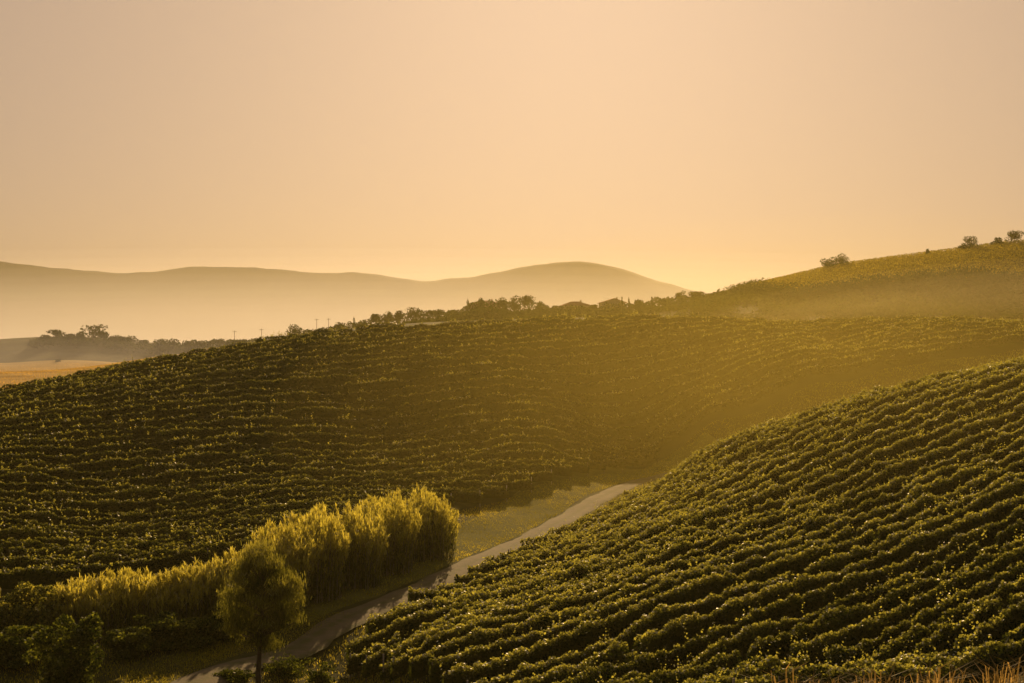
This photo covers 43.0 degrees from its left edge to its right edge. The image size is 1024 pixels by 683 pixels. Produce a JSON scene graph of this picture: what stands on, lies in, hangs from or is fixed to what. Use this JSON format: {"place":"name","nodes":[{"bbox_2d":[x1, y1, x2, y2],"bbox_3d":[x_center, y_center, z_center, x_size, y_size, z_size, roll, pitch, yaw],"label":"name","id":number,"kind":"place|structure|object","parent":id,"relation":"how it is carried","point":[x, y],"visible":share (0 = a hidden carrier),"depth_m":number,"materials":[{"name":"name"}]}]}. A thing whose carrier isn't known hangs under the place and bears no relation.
{"place":"outdoors","nodes":[
{"label":"outdoors","id":0,"kind":"place"},
{"bbox_2d":[0,349,206,387],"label":"stubble field","id":1,"kind":"structure","parent":0,"point":[46,363],"depth_m":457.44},
{"bbox_2d":[0,261,707,344],"bbox_3d":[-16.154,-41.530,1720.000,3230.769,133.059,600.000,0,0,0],"label":"mountain range","id":2,"kind":"structure","parent":0,"point":[200,303],"depth_m":1659.21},
{"bbox_2d":[170,472,668,682],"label":"road","id":3,"kind":"structure","parent":0,"point":[311,642],"depth_m":97.31,"materials":[{"name":"asphalt"}]},
{"bbox_2d":[0,244,1023,682],"bbox_3d":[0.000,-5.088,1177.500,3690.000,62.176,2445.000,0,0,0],"label":"ground","id":4,"kind":"structure","parent":0,"point":[12,350],"depth_m":211.00,"materials":[{"name":"brown soil"}]},
{"bbox_2d":[0,587,41,638],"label":"shrub","id":5,"kind":"object","parent":4,"relation":"on","point":[11,614],"visible":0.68,"depth_m":85.63,"materials":[{"name":"green plant"}]},
{"bbox_2d":[0,624,56,668],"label":"shrub","id":6,"kind":"object","parent":4,"relation":"on","point":[12,650],"visible":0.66,"depth_m":79.35,"materials":[{"name":"green plant"}]},
{"bbox_2d":[0,559,81,588],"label":"vine row","id":7,"kind":"object","parent":4,"relation":"on","point":[43,577],"visible":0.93,"depth_m":102.21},
{"bbox_2d":[8,581,76,640],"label":"shrub","id":8,"kind":"object","parent":4,"relation":"on","point":[46,614],"visible":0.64,"depth_m":85.86,"materials":[{"name":"green plant"}]},
{"bbox_2d":[22,611,105,682],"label":"bush","id":9,"kind":"object","parent":4,"relation":"on","point":[70,664],"visible":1,"depth_m":71.63,"materials":[{"name":"green plant"}]},
{"bbox_2d":[48,573,110,640],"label":"reed clump","id":10,"kind":"object","parent":4,"relation":"on","point":[71,590],"visible":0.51,"depth_m":86.61,"materials":[{"name":"green plant"}]},
{"bbox_2d":[80,324,107,340],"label":"hill tree","id":11,"kind":"object","parent":4,"relation":"on","point":[92,334],"visible":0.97,"depth_m":516.37,"materials":[{"name":"green plant"}]},
{"bbox_2d":[2,544,210,579],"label":"vine row","id":12,"kind":"object","parent":4,"relation":"on","point":[160,564],"visible":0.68,"depth_m":109.34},
{"bbox_2d":[78,565,148,641],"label":"reed clump","id":13,"kind":"object","parent":4,"relation":"on","point":[119,586],"visible":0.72,"depth_m":86.67,"materials":[{"name":"green plant"}]},
{"bbox_2d":[0,537,251,571],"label":"vine row","id":14,"kind":"object","parent":4,"relation":"on","point":[20,561],"visible":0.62,"depth_m":110.80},
{"bbox_2d":[102,625,158,661],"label":"shrub","id":15,"kind":"object","parent":4,"relation":"on","point":[128,643],"visible":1,"depth_m":81.09,"materials":[{"name":"green plant"}]},
{"bbox_2d":[0,531,276,562],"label":"vine row","id":16,"kind":"object","parent":4,"relation":"on","point":[123,553],"visible":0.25,"depth_m":114.06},
{"bbox_2d":[117,567,188,628],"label":"reed clump","id":17,"kind":"object","parent":4,"relation":"on","point":[154,606],"visible":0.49,"depth_m":87.54,"materials":[{"name":"green plant"}]},
{"bbox_2d":[0,524,309,558],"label":"vine row","id":18,"kind":"object","parent":4,"relation":"on","point":[69,550],"visible":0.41,"depth_m":116.40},
{"bbox_2d":[147,338,167,353],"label":"hill bush","id":19,"kind":"object","parent":4,"relation":"on","point":[158,348],"visible":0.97,"depth_m":499.36,"materials":[{"name":"green plant"}]},
{"bbox_2d":[133,611,189,651],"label":"shrub","id":20,"kind":"object","parent":4,"relation":"on","point":[164,629],"visible":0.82,"depth_m":83.16,"materials":[{"name":"green plant"}]},
{"bbox_2d":[0,515,339,556],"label":"vine row","id":21,"kind":"object","parent":4,"relation":"on","point":[34,544],"visible":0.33,"depth_m":119.92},
{"bbox_2d":[0,507,351,547],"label":"vine row","id":22,"kind":"object","parent":4,"relation":"on","point":[182,534],"visible":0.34,"depth_m":125.34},
{"bbox_2d":[153,561,212,619],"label":"reed clump","id":23,"kind":"object","parent":4,"relation":"on","point":[195,603],"visible":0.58,"depth_m":88.58,"materials":[{"name":"green plant"}]},
{"bbox_2d":[167,613,232,651],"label":"shrub","id":24,"kind":"object","parent":4,"relation":"on","point":[199,634],"visible":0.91,"depth_m":83.47,"materials":[{"name":"green plant"}]},
{"bbox_2d":[0,499,416,546],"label":"vine row","id":25,"kind":"object","parent":4,"relation":"on","point":[16,535],"visible":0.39,"depth_m":126.16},
{"bbox_2d":[180,553,240,617],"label":"reed clump","id":26,"kind":"object","parent":4,"relation":"on","point":[217,581],"visible":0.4,"depth_m":89.55,"materials":[{"name":"green plant"}]},
{"bbox_2d":[0,491,453,540],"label":"vine row","id":27,"kind":"object","parent":4,"relation":"on","point":[123,532],"visible":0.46,"depth_m":131.68,"materials":[{"name":"plant"}]},
{"bbox_2d":[109,611,348,682],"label":"road grass","id":28,"kind":"structure","parent":4,"relation":"on","point":[227,645],"depth_m":81.51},
{"bbox_2d":[201,597,258,642],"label":"shrub","id":29,"kind":"object","parent":4,"relation":"on","point":[224,636],"visible":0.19,"depth_m":86.38,"materials":[{"name":"green plant"}]},
{"bbox_2d":[212,668,255,682],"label":"shrub","id":30,"kind":"object","parent":4,"relation":"on","point":[237,675],"visible":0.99,"depth_m":76.64,"materials":[{"name":"green plant"}]},
{"bbox_2d":[0,484,482,532],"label":"vine row","id":31,"kind":"object","parent":4,"relation":"on","point":[458,495],"visible":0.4,"depth_m":136.39,"materials":[{"name":"plant"}]},
{"bbox_2d":[211,546,275,619],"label":"reed clump","id":32,"kind":"object","parent":4,"relation":"on","point":[231,555],"visible":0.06,"depth_m":91.75,"materials":[{"name":"green plant"}]},
{"bbox_2d":[0,473,508,528],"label":"vine row","id":33,"kind":"object","parent":4,"relation":"on","point":[487,492],"visible":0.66,"depth_m":137.74,"materials":[{"name":"plant"}]},
{"bbox_2d":[213,533,311,682],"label":"broadleaf tree","id":34,"kind":"object","parent":4,"relation":"on","point":[266,624],"visible":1,"depth_m":75.29,"materials":[{"name":"green plant"}]},
{"bbox_2d":[0,473,533,520],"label":"vine row","id":35,"kind":"object","parent":4,"relation":"on","point":[524,484],"visible":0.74,"depth_m":144.25,"materials":[{"name":"plant"}]},
{"bbox_2d":[0,469,553,513],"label":"vine row","id":36,"kind":"object","parent":4,"relation":"on","point":[189,498],"visible":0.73,"depth_m":146.00,"materials":[{"name":"plant"}]},
{"bbox_2d":[255,653,315,679],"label":"shrub","id":37,"kind":"object","parent":4,"relation":"on","point":[288,668],"visible":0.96,"depth_m":79.69,"materials":[{"name":"green plant"}]},
{"bbox_2d":[0,459,571,503],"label":"vine row","id":38,"kind":"object","parent":4,"relation":"on","point":[496,470],"visible":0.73,"depth_m":150.19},
{"bbox_2d":[0,313,573,390],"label":"vine row","id":39,"kind":"object","parent":4,"relation":"on","point":[354,334],"visible":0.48,"depth_m":222.79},
{"bbox_2d":[0,456,589,496],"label":"vine row","id":40,"kind":"object","parent":4,"relation":"on","point":[231,479],"visible":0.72,"depth_m":155.38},
{"bbox_2d":[0,448,606,487],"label":"vine row","id":41,"kind":"object","parent":4,"relation":"on","point":[162,478],"visible":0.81,"depth_m":157.47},
{"bbox_2d":[0,439,625,480],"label":"vine row","id":42,"kind":"object","parent":4,"relation":"on","point":[66,473],"visible":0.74,"depth_m":161.21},
{"bbox_2d":[0,311,638,392],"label":"vine row","id":43,"kind":"object","parent":4,"relation":"on","point":[491,326],"visible":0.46,"depth_m":217.73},
{"bbox_2d":[305,661,337,682],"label":"shrub","id":44,"kind":"object","parent":4,"relation":"on","point":[315,677],"visible":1,"depth_m":78.76,"materials":[{"name":"green plant"}]},
{"bbox_2d":[255,321,404,344],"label":"vine row","id":45,"kind":"object","parent":4,"relation":"on","point":[347,330],"visible":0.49,"depth_m":226.53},
{"bbox_2d":[0,433,660,472],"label":"vine row","id":46,"kind":"object","parent":4,"relation":"on","point":[213,457],"visible":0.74,"depth_m":168.40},
{"bbox_2d":[0,311,703,397],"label":"vine row","id":47,"kind":"object","parent":4,"relation":"on","point":[142,365],"visible":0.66,"depth_m":220.68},
{"bbox_2d":[29,293,710,355],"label":"thicket","id":48,"kind":"object","parent":4,"relation":"on","point":[36,342],"visible":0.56,"depth_m":507.94,"materials":[{"name":"green plant"}]},
{"bbox_2d":[0,315,767,396],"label":"vine row","id":49,"kind":"object","parent":4,"relation":"on","point":[341,346],"visible":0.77,"depth_m":221.82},
{"bbox_2d":[0,316,829,399],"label":"vine row","id":50,"kind":"object","parent":4,"relation":"on","point":[641,327],"visible":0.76,"depth_m":217.42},
{"bbox_2d":[0,314,874,404],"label":"vine row","id":51,"kind":"object","parent":4,"relation":"on","point":[556,343],"visible":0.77,"depth_m":215.88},
{"bbox_2d":[0,315,919,407],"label":"vine row","id":52,"kind":"object","parent":4,"relation":"on","point":[523,351],"visible":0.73,"depth_m":212.51,"materials":[{"name":"plant"}]},
{"bbox_2d":[0,346,946,464],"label":"vine row","id":53,"kind":"object","parent":4,"relation":"on","point":[672,434],"visible":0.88,"depth_m":185.04,"materials":[{"name":"plant"}]},
{"bbox_2d":[0,315,958,413],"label":"vine row","id":54,"kind":"object","parent":4,"relation":"on","point":[379,368],"visible":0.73,"depth_m":213.24,"materials":[{"name":"plant"}]},
{"bbox_2d":[0,316,1004,416],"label":"vine row","id":55,"kind":"object","parent":4,"relation":"on","point":[312,381],"visible":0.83,"depth_m":205.85,"materials":[{"name":"plant"}]},
{"bbox_2d":[289,432,717,622],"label":"verge","id":56,"kind":"structure","parent":4,"relation":"on","point":[532,502],"depth_m":149.30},
{"bbox_2d":[240,519,318,610],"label":"reed clump","id":57,"kind":"object","parent":56,"relation":"on","point":[299,557],"visible":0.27,"depth_m":95.19,"materials":[{"name":"green plant"}]},
{"bbox_2d":[271,505,351,603],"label":"reed clump","id":58,"kind":"object","parent":56,"relation":"on","point":[326,582],"visible":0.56,"depth_m":98.68,"materials":[{"name":"green plant"}]},
{"bbox_2d":[304,499,389,590],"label":"reed clump","id":59,"kind":"object","parent":56,"relation":"on","point":[363,566],"visible":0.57,"depth_m":104.33,"materials":[{"name":"green plant"}]},
{"bbox_2d":[349,490,422,575],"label":"reed clump","id":60,"kind":"object","parent":56,"relation":"on","point":[403,535],"visible":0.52,"depth_m":111.74,"materials":[{"name":"green plant"}]},
{"bbox_2d":[378,482,460,561],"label":"reed clump","id":61,"kind":"object","parent":56,"relation":"on","point":[434,536],"visible":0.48,"depth_m":119.40,"materials":[{"name":"green plant"}]},
{"bbox_2d":[0,350,1021,682],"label":"verge grass","id":62,"kind":"structure","parent":4,"relation":"on","point":[444,558],"depth_m":127.63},
{"bbox_2d":[0,316,1022,420],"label":"vine row","id":63,"kind":"object","parent":4,"relation":"on","point":[373,385],"visible":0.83,"depth_m":206.47,"materials":[{"name":"plant"}]},
{"bbox_2d":[0,334,1023,457],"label":"vine row","id":64,"kind":"object","parent":4,"relation":"on","point":[323,438],"visible":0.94,"depth_m":187.35,"materials":[{"name":"plant"}]},
{"bbox_2d":[0,328,1023,449],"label":"vine row","id":65,"kind":"object","parent":4,"relation":"on","point":[440,422],"visible":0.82,"depth_m":191.28,"materials":[{"name":"plant"}]},
{"bbox_2d":[0,325,1023,442],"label":"vine row","id":66,"kind":"object","parent":4,"relation":"on","point":[278,421],"visible":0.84,"depth_m":193.78,"materials":[{"name":"plant"}]},
{"bbox_2d":[0,319,1023,433],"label":"vine row","id":67,"kind":"object","parent":4,"relation":"on","point":[414,398],"visible":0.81,"depth_m":197.08,"materials":[{"name":"plant"}]},
{"bbox_2d":[0,321,1023,437],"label":"vine row","id":68,"kind":"object","parent":4,"relation":"on","point":[403,409],"visible":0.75,"depth_m":194.10,"materials":[{"name":"plant"}]},
{"bbox_2d":[0,317,1023,427],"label":"vine row","id":69,"kind":"object","parent":4,"relation":"on","point":[108,413],"visible":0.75,"depth_m":200.95,"materials":[{"name":"plant"}]},
{"bbox_2d":[335,295,719,329],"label":"rough grass","id":70,"kind":"structure","parent":4,"relation":"on","point":[670,314],"depth_m":416.10,"materials":[{"name":"green plant"}]},
{"bbox_2d":[400,285,809,323],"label":"thicket","id":71,"kind":"object","parent":4,"relation":"on","point":[493,313],"visible":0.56,"depth_m":438.83,"materials":[{"name":"green plant"}]},
{"bbox_2d":[593,436,729,509],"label":"vine row","id":72,"kind":"object","parent":4,"relation":"on","point":[632,496],"visible":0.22,"depth_m":143.52,"materials":[{"name":"green plant"}]},
{"bbox_2d":[344,390,1023,660],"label":"vine row","id":73,"kind":"object","parent":4,"relation":"on","point":[405,626],"visible":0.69,"depth_m":101.53,"materials":[{"name":"green plant"}]},
{"bbox_2d":[346,402,1023,680],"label":"vine row","id":74,"kind":"object","parent":4,"relation":"on","point":[354,664],"visible":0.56,"depth_m":100.90,"materials":[{"name":"green plant"}]},
{"bbox_2d":[361,409,1023,682],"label":"vine row","id":75,"kind":"object","parent":4,"relation":"on","point":[370,666],"visible":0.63,"depth_m":95.43,"materials":[{"name":"green plant"}]},
{"bbox_2d":[365,380,1023,636],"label":"vine row","id":76,"kind":"object","parent":4,"relation":"on","point":[948,417],"visible":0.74,"depth_m":104.95,"materials":[{"name":"green plant"}]},
{"bbox_2d":[574,402,819,523],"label":"vine row","id":77,"kind":"object","parent":4,"relation":"on","point":[619,506],"visible":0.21,"depth_m":138.30,"materials":[{"name":"green plant"}]},
{"bbox_2d":[585,404,811,516],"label":"vine row","id":78,"kind":"object","parent":4,"relation":"on","point":[682,468],"visible":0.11,"depth_m":140.76,"materials":[{"name":"green plant"}]},
{"bbox_2d":[379,425,1023,682],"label":"vine row","id":79,"kind":"object","parent":4,"relation":"on","point":[894,487],"visible":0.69,"depth_m":92.14,"materials":[{"name":"green plant"}]},
{"bbox_2d":[388,436,1023,682],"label":"vine row","id":80,"kind":"object","parent":4,"relation":"on","point":[399,667],"visible":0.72,"depth_m":85.73,"materials":[{"name":"green plant"}]},
{"bbox_2d":[392,366,1023,615],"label":"vine row","id":81,"kind":"object","parent":4,"relation":"on","point":[915,421],"visible":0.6,"depth_m":110.84,"materials":[{"name":"green plant"}]},
{"bbox_2d":[407,363,1023,604],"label":"vine row","id":82,"kind":"object","parent":4,"relation":"on","point":[796,465],"visible":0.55,"depth_m":114.94,"materials":[{"name":"green plant"}]},
{"bbox_2d":[408,446,1023,682],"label":"vine row","id":83,"kind":"object","parent":4,"relation":"on","point":[418,668],"visible":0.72,"depth_m":84.45,"materials":[{"name":"green plant"}]},
{"bbox_2d":[547,383,902,534],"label":"vine row","id":84,"kind":"object","parent":4,"relation":"on","point":[748,436],"visible":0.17,"depth_m":130.93,"materials":[{"name":"green plant"}]},
{"bbox_2d":[428,458,1023,682],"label":"vine row","id":85,"kind":"object","parent":4,"relation":"on","point":[528,641],"visible":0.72,"depth_m":80.19,"materials":[{"name":"green plant"}]},
{"bbox_2d":[431,352,1023,592],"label":"vine row","id":86,"kind":"object","parent":4,"relation":"on","point":[895,410],"visible":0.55,"depth_m":116.50,"materials":[{"name":"green plant"}]},
{"bbox_2d":[439,469,1023,682],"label":"vine row","id":87,"kind":"object","parent":4,"relation":"on","point":[580,640],"visible":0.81,"depth_m":76.75,"materials":[{"name":"green plant"}]},
{"bbox_2d":[453,357,1023,585],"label":"vine row","id":88,"kind":"object","parent":4,"relation":"on","point":[728,483],"visible":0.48,"depth_m":118.16,"materials":[{"name":"green plant"}]},
{"bbox_2d":[565,378,918,528],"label":"vine row","id":89,"kind":"object","parent":4,"relation":"on","point":[726,442],"visible":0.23,"depth_m":137.89,"materials":[{"name":"green plant"}]},
{"bbox_2d":[467,476,1023,682],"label":"vine row","id":90,"kind":"object","parent":4,"relation":"on","point":[709,603],"visible":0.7,"depth_m":75.97,"materials":[{"name":"green plant"}]},
{"bbox_2d":[467,354,1023,576],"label":"vine row","id":91,"kind":"object","parent":4,"relation":"on","point":[485,567],"visible":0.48,"depth_m":121.34,"materials":[{"name":"green plant"}]},
{"bbox_2d":[482,357,1013,564],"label":"vine row","id":92,"kind":"object","parent":4,"relation":"on","point":[774,442],"visible":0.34,"depth_m":125.21,"materials":[{"name":"green plant"}]},
{"bbox_2d":[520,359,991,548],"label":"vine row","id":93,"kind":"object","parent":4,"relation":"on","point":[625,516],"visible":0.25,"depth_m":125.02,"materials":[{"name":"green plant"}]},
{"bbox_2d":[535,365,980,539],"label":"vine row","id":94,"kind":"object","parent":4,"relation":"on","point":[731,449],"visible":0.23,"depth_m":132.38,"materials":[{"name":"green plant"}]},
{"bbox_2d":[498,492,1023,682],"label":"vine row","id":95,"kind":"object","parent":4,"relation":"on","point":[670,636],"visible":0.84,"depth_m":73.63,"materials":[{"name":"green plant"}]},
{"bbox_2d":[505,358,1016,556],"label":"vine row","id":96,"kind":"object","parent":4,"relation":"on","point":[741,455],"visible":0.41,"depth_m":127.60,"materials":[{"name":"green plant"}]},
{"bbox_2d":[533,504,1023,682],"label":"vine row","id":97,"kind":"object","parent":4,"relation":"on","point":[793,606],"visible":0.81,"depth_m":71.75,"materials":[{"name":"green plant"}]},
{"bbox_2d":[594,529,1023,682],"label":"vine row","id":98,"kind":"object","parent":4,"relation":"on","point":[819,626],"visible":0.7,"depth_m":66.03,"materials":[{"name":"green plant"}]},
{"bbox_2d":[599,518,1023,682],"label":"vine row","id":99,"kind":"object","parent":4,"relation":"on","point":[967,555],"visible":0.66,"depth_m":70.21,"materials":[{"name":"green plant"}]},
{"bbox_2d":[633,573,1023,682],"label":"vine row","id":100,"kind":"object","parent":4,"relation":"on","point":[889,651],"visible":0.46,"depth_m":59.25,"materials":[{"name":"green plant"}]},
{"bbox_2d":[650,543,1023,682],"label":"vine row","id":101,"kind":"object","parent":4,"relation":"on","point":[859,632],"visible":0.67,"depth_m":65.09,"materials":[{"name":"green plant"}]},
{"bbox_2d":[689,278,1023,322],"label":"mist","id":102,"kind":"object","parent":4,"relation":"on","point":[836,308],"visible":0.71,"depth_m":368.42,"materials":[{"name":"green plant"}]},
{"bbox_2d":[693,561,1023,682],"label":"vine row","id":103,"kind":"object","parent":4,"relation":"on","point":[980,590],"visible":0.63,"depth_m":61.59,"materials":[{"name":"green plant"}]},
{"bbox_2d":[719,592,1023,682],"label":"vine row","id":104,"kind":"object","parent":4,"relation":"on","point":[985,611],"visible":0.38,"depth_m":56.84,"materials":[{"name":"green plant"}]},
{"bbox_2d":[725,239,1023,291],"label":"hillside vines","id":105,"kind":"object","parent":4,"relation":"on","point":[898,258],"visible":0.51,"depth_m":423.27,"materials":[{"name":"green plant"}]},
{"bbox_2d":[732,599,1023,682],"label":"vine row","id":106,"kind":"object","parent":4,"relation":"on","point":[1006,622],"visible":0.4,"depth_m":54.26,"materials":[{"name":"green plant"}]},
{"bbox_2d":[737,652,1023,682],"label":"foreground grass","id":107,"kind":"structure","parent":4,"relation":"on","point":[1016,679],"depth_m":15.33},
{"bbox_2d":[772,619,1023,682],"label":"vine row","id":108,"kind":"object","parent":4,"relation":"on","point":[1016,634],"visible":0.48,"depth_m":47.38,"materials":[{"name":"green plant"}]},
{"bbox_2d":[857,638,1023,682],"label":"vine row","id":109,"kind":"object","parent":4,"relation":"on","point":[1002,651],"visible":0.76,"depth_m":46.84,"materials":[{"name":"green plant"}]},
{"bbox_2d":[0,0,1023,292],"label":"sky","id":110,"kind":"structure","parent":0,"point":[707,146],"materials":[{"name":"orange"}]},
{"bbox_2d":[714,264,1023,302],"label":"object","id":111,"kind":"object","parent":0,"point":[1004,277],"visible":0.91,"depth_m":392.45,"materials":[{"name":"green plant"}]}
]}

